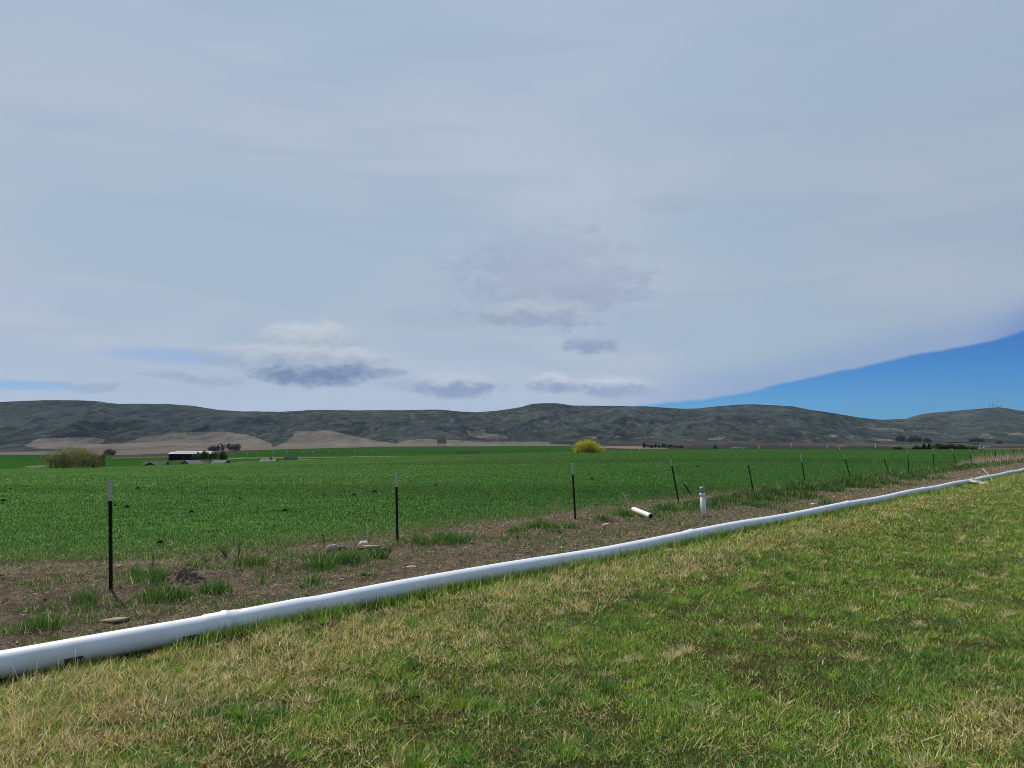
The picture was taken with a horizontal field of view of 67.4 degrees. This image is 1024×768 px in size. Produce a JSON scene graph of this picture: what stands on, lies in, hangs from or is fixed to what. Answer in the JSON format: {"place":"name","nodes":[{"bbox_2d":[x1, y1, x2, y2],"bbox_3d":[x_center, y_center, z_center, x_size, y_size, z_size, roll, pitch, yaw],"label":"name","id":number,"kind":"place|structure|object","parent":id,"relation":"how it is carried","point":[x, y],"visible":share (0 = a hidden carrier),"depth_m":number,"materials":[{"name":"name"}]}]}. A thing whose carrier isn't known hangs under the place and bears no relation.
{"place":"outdoors","nodes":[
{"label":"outdoors","id":0,"kind":"place"},
{"bbox_2d":[0,445,1023,767],"bbox_3d":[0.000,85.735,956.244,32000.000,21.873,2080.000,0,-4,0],"label":"ground","id":1,"kind":"structure","parent":0,"point":[116,459],"depth_m":7.70,"materials":[{"name":"green plant"}]},
{"bbox_2d":[34,444,109,468],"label":"willow thicket","id":2,"kind":"object","parent":1,"relation":"on","point":[76,456],"visible":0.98,"depth_m":123.88,"materials":[{"name":"green plant"}]},
{"bbox_2d":[96,454,105,466],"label":"leaning tree","id":3,"kind":"object","parent":1,"relation":"on","point":[103,462],"visible":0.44,"depth_m":366.29,"materials":[{"name":"green plant"}]},
{"bbox_2d":[103,449,115,454],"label":"bare tree","id":4,"kind":"object","parent":1,"relation":"on","point":[109,452],"visible":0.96,"depth_m":1200.28,"materials":[{"name":"grey plant"}]},
{"bbox_2d":[108,480,112,590],"bbox_3d":[-4.557,1.841,8.722,0.116,1.494,0.052,0,-4,0],"label":"fence post","id":5,"kind":"object","parent":1,"relation":"on","point":[110,539],"visible":0.85,"depth_m":8.71,"materials":[{"name":"black metal"}]},
{"bbox_2d":[100,617,129,622],"bbox_3d":[-3.761,2.238,7.282,0.255,0.041,0.121,2,-5,-29],"label":"stone","id":6,"kind":"object","parent":1,"relation":"on","point":[115,619],"visible":0.99,"depth_m":7.25,"materials":[{"name":"beige stone"}]},
{"bbox_2d":[141,461,168,465],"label":"house","id":7,"kind":"structure","parent":1,"relation":"on","point":[146,463],"depth_m":297.07,"materials":[{"name":"grey"}]},
{"bbox_2d":[161,566,212,587],"bbox_3d":[-3.960,2.323,9.307,0.884,0.237,0.884,0,-4,0],"label":"dirt mound","id":8,"kind":"object","parent":1,"relation":"on","point":[189,575],"visible":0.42,"depth_m":9.20,"materials":[{"name":"soil"}]},
{"bbox_2d":[180,460,203,463],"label":"house","id":9,"kind":"structure","parent":1,"relation":"on","point":[191,462],"depth_m":296.86,"materials":[{"name":"grey metal"}]},
{"bbox_2d":[168,451,218,460],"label":"barn","id":10,"kind":"structure","parent":1,"relation":"on","point":[181,455],"depth_m":467.17,"materials":[{"name":"black metal"}]},
{"bbox_2d":[191,452,200,459],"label":"farm tree","id":11,"kind":"object","parent":1,"relation":"on","point":[194,457],"visible":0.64,"depth_m":443.48,"materials":[{"name":"green plant"}]},
{"bbox_2d":[197,450,208,459],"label":"farm tree","id":12,"kind":"object","parent":1,"relation":"on","point":[205,455],"visible":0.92,"depth_m":436.99,"materials":[{"name":"green plant"}]},
{"bbox_2d":[207,451,217,460],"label":"farm tree","id":13,"kind":"object","parent":1,"relation":"on","point":[210,456],"visible":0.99,"depth_m":428.45,"materials":[{"name":"green plant"}]},
{"bbox_2d":[207,445,217,450],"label":"bare tree","id":14,"kind":"object","parent":1,"relation":"on","point":[212,448],"visible":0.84,"depth_m":1364.98,"materials":[{"name":"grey plant"}]},
{"bbox_2d":[216,443,223,450],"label":"bare tree","id":15,"kind":"object","parent":1,"relation":"on","point":[218,448],"visible":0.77,"depth_m":1316.00,"materials":[{"name":"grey plant"}]},
{"bbox_2d":[211,460,230,462],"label":"house","id":16,"kind":"structure","parent":1,"relation":"on","point":[221,461],"depth_m":297.60,"materials":[{"name":"grey metal"}]},
{"bbox_2d":[217,451,227,459],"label":"farm tree","id":17,"kind":"object","parent":1,"relation":"on","point":[220,455],"visible":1,"depth_m":423.50,"materials":[{"name":"green plant"}]},
{"bbox_2d":[214,541,231,555],"bbox_3d":[-4.271,2.433,11.367,0.139,0.275,0.272,-4,-6,44],"label":"dead weed","id":18,"kind":"object","parent":1,"relation":"on","point":[225,554],"visible":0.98,"depth_m":11.34,"materials":[{"name":"brown plant"}]},
{"bbox_2d":[222,443,232,450],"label":"bare tree","id":19,"kind":"object","parent":1,"relation":"on","point":[228,446],"visible":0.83,"depth_m":1274.39,"materials":[{"name":"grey plant"}]},
{"bbox_2d":[231,443,240,450],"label":"bare tree","id":20,"kind":"object","parent":1,"relation":"on","point":[235,446],"visible":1,"depth_m":1175.15,"materials":[{"name":"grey plant"}]},
{"bbox_2d":[234,528,243,556],"bbox_3d":[-3.995,2.349,11.247,0.142,0.457,0.221,2,-5,-25],"label":"dead weed","id":21,"kind":"object","parent":1,"relation":"on","point":[239,546],"visible":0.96,"depth_m":11.24,"materials":[{"name":"brown plant"}]},
{"bbox_2d":[259,457,278,461],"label":"house","id":22,"kind":"structure","parent":1,"relation":"on","point":[269,459],"depth_m":307.92,"materials":[{"name":"metal"}]},
{"bbox_2d":[284,457,297,460],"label":"house","id":23,"kind":"structure","parent":1,"relation":"on","point":[290,458],"depth_m":327.81,"materials":[{"name":"white"}]},
{"bbox_2d":[295,582,310,587],"bbox_3d":[-2.453,2.388,9.025,0.221,0.098,0.174,0,-4,0],"label":"broadleaf weed","id":24,"kind":"object","parent":1,"relation":"on","point":[302,584],"visible":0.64,"depth_m":9.02,"materials":[{"name":"green plant"}]},
{"bbox_2d":[321,526,326,544],"bbox_3d":[-3.144,2.545,12.768,0.128,0.347,0.144,0,-4,0],"label":"dead weed","id":25,"kind":"object","parent":1,"relation":"on","point":[324,536],"visible":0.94,"depth_m":12.78,"materials":[{"name":"brown plant"}]},
{"bbox_2d":[326,544,337,551],"bbox_3d":[-2.756,2.527,11.763,0.175,0.153,0.154,0,-4,0],"label":"stone","id":26,"kind":"object","parent":1,"relation":"on","point":[334,546],"visible":0.56,"depth_m":11.71,"materials":[{"name":"grey stone"}]},
{"bbox_2d":[358,541,368,545],"bbox_3d":[-2.356,2.554,12.183,0.175,0.136,0.139,0,-4,0],"label":"stone","id":27,"kind":"object","parent":1,"relation":"on","point":[363,543],"visible":0.59,"depth_m":12.14,"materials":[{"name":"white stone"}]},
{"bbox_2d":[359,572,371,576],"bbox_3d":[-1.900,2.446,9.842,0.146,0.075,0.209,-3,-5,34],"label":"broadleaf weed","id":28,"kind":"object","parent":1,"relation":"on","point":[360,573],"visible":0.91,"depth_m":9.82,"materials":[{"name":"green plant"}]},
{"bbox_2d":[358,545,380,548],"bbox_3d":[-2.209,2.531,11.902,0.355,0.067,0.119,1,-5,-14],"label":"stone","id":29,"kind":"object","parent":1,"relation":"on","point":[368,547],"visible":0.57,"depth_m":11.85,"materials":[{"name":"beige stone"}]},
{"bbox_2d":[382,546,391,552],"bbox_3d":[-1.931,2.564,11.828,0.149,0.133,0.129,0,-4,0],"label":"stone","id":30,"kind":"object","parent":1,"relation":"on","point":[389,548],"visible":0.52,"depth_m":11.79,"materials":[{"name":"grey stone"}]},
{"bbox_2d":[395,472,398,539],"bbox_3d":[-1.950,2.211,13.000,0.040,1.446,0.051,0,-5,-18],"label":"fence post","id":31,"kind":"object","parent":1,"relation":"on","point":[396,498],"visible":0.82,"depth_m":13.00,"materials":[{"name":"black metal"}]},
{"bbox_2d":[437,436,446,446],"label":"lone tree","id":32,"kind":"object","parent":1,"relation":"on","point":[442,440],"visible":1,"depth_m":1244.12,"materials":[{"name":"grey plant"}]},
{"bbox_2d":[0,471,1023,767],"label":"lawn grass","id":33,"kind":"structure","parent":1,"relation":"on","point":[740,543],"depth_m":5.73,"materials":[{"name":"green plant"}]},
{"bbox_2d":[0,449,1023,574],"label":"crop","id":34,"kind":"object","parent":1,"relation":"on","point":[186,470],"visible":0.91,"depth_m":29.88,"materials":[{"name":"green plant"}]},
{"bbox_2d":[0,468,1023,678],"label":"irrigation pipeline","id":35,"kind":"object","parent":1,"relation":"on","point":[111,643],"visible":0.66,"depth_m":7.35,"materials":[{"name":"white plastic"}]},
{"bbox_2d":[0,459,1023,646],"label":"roadside weeds","id":36,"kind":"object","parent":1,"relation":"on","point":[790,490],"visible":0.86,"depth_m":11.35,"materials":[{"name":"green plant"}]},
{"bbox_2d":[0,449,1023,649],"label":"dry stalks","id":37,"kind":"object","parent":1,"relation":"on","point":[994,458],"visible":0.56,"depth_m":12.07,"materials":[{"name":"brown plant"}]},
{"bbox_2d":[542,551,556,555],"bbox_3d":[0.561,2.568,11.431,0.303,0.132,0.239,-3,-5,30],"label":"broadleaf weed","id":38,"kind":"object","parent":1,"relation":"on","point":[549,553],"visible":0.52,"depth_m":11.46,"materials":[{"name":"green plant"}]},
{"bbox_2d":[571,463,575,518],"bbox_3d":[1.362,2.484,16.884,0.041,1.473,0.051,-2,-4,-7],"label":"fence post","id":39,"kind":"object","parent":1,"relation":"on","point":[573,491],"visible":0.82,"depth_m":16.88,"materials":[{"name":"black metal"}]},
{"bbox_2d":[571,438,604,452],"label":"yellow willow","id":40,"kind":"object","parent":1,"relation":"on","point":[586,446],"visible":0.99,"depth_m":211.07,"materials":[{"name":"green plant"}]},
{"bbox_2d":[619,492,630,505],"bbox_3d":[3.028,3.064,20.488,0.321,0.446,0.365,0,-4,0],"label":"dead weed","id":41,"kind":"object","parent":1,"relation":"on","point":[628,504],"visible":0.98,"depth_m":20.50,"materials":[{"name":"brown plant"}]},
{"bbox_2d":[631,507,652,518],"bbox_3d":[2.962,2.937,17.507,0.124,0.196,0.941,1,-5,-15],"label":"cut pipe","id":42,"kind":"object","parent":1,"relation":"on","point":[640,512],"visible":0.96,"depth_m":17.39,"materials":[{"name":"beige plastic"}]},
{"bbox_2d":[670,459,679,502],"bbox_3d":[4.499,2.814,21.125,0.040,1.489,0.052,-9,-4,-6],"label":"fence post","id":43,"kind":"object","parent":1,"relation":"on","point":[674,481],"visible":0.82,"depth_m":21.11,"materials":[{"name":"black metal"}]},
{"bbox_2d":[699,486,706,515],"bbox_3d":[4.472,2.828,17.960,0.146,0.887,0.146,-3,-3,0],"label":"standpipe","id":44,"kind":"object","parent":1,"relation":"on","point":[702,494],"visible":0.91,"depth_m":17.92,"materials":[{"name":"plastic"}]},
{"bbox_2d":[748,465,753,490],"bbox_3d":[7.858,3.249,25.175,0.040,1.183,0.052,-11,-4,7],"label":"fence post","id":45,"kind":"object","parent":1,"relation":"on","point":[750,478],"visible":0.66,"depth_m":25.17,"materials":[{"name":"black metal"}]},
{"bbox_2d":[800,454,804,480],"bbox_3d":[11.169,3.445,29.414,0.041,1.504,0.052,-8,-4,3],"label":"fence post","id":46,"kind":"object","parent":1,"relation":"on","point":[802,467],"visible":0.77,"depth_m":29.41,"materials":[{"name":"black metal"}]},
{"bbox_2d":[892,446,904,449],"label":"shrub","id":47,"kind":"object","parent":1,"relation":"on","point":[898,448],"visible":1,"depth_m":638.91,"materials":[{"name":"green plant"}]},
{"bbox_2d":[930,442,946,448],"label":"shrub","id":48,"kind":"object","parent":1,"relation":"on","point":[938,445],"visible":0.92,"depth_m":427.94,"materials":[{"name":"green plant"}]},
{"bbox_2d":[946,443,955,448],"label":"shrub","id":49,"kind":"object","parent":1,"relation":"on","point":[950,446],"visible":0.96,"depth_m":427.93,"materials":[{"name":"green plant"}]},
{"bbox_2d":[953,444,966,448],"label":"shrub","id":50,"kind":"object","parent":1,"relation":"on","point":[960,446],"visible":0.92,"depth_m":427.65,"materials":[{"name":"green plant"}]},
{"bbox_2d":[967,446,977,449],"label":"shrub","id":51,"kind":"object","parent":1,"relation":"on","point":[973,447],"visible":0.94,"depth_m":428.13,"materials":[{"name":"green plant"}]},
{"bbox_2d":[965,477,986,484],"bbox_3d":[19.310,4.063,31.955,0.600,0.149,1.300,20,10,41],"label":"plastic scrap","id":52,"kind":"object","parent":1,"relation":"on","point":[972,479],"visible":0.84,"depth_m":31.95,"materials":[{"name":"white plastic"}]},
{"bbox_2d":[0,400,1023,451],"bbox_3d":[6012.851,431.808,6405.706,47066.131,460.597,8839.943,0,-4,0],"label":"hills","id":53,"kind":"structure","parent":0,"point":[36,425],"depth_m":3418.37,"materials":[{"name":"green plant"}]},
{"bbox_2d":[895,435,904,441],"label":"distant tree","id":54,"kind":"object","parent":53,"relation":"on","point":[900,438],"visible":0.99,"depth_m":3565.45,"materials":[{"name":"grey plant"}]},
{"bbox_2d":[907,435,921,441],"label":"distant tree","id":55,"kind":"object","parent":53,"relation":"on","point":[915,439],"visible":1,"depth_m":3005.89,"materials":[{"name":"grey plant"}]},
{"bbox_2d":[922,438,931,441],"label":"distant tree","id":56,"kind":"object","parent":53,"relation":"on","point":[926,440],"visible":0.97,"depth_m":2956.52,"materials":[{"name":"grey plant"}]},
{"bbox_2d":[968,437,984,441],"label":"distant tree","id":57,"kind":"object","parent":53,"relation":"on","point":[975,439],"visible":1,"depth_m":3265.44,"materials":[{"name":"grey plant"}]},
{"bbox_2d":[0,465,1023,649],"bbox_3d":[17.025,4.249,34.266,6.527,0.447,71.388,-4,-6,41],"label":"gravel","id":58,"kind":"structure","parent":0,"point":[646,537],"depth_m":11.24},
{"bbox_2d":[0,0,1023,419],"label":"sky","id":59,"kind":"structure","parent":0,"point":[232,205],"materials":[{"name":"blue"}]}
]}

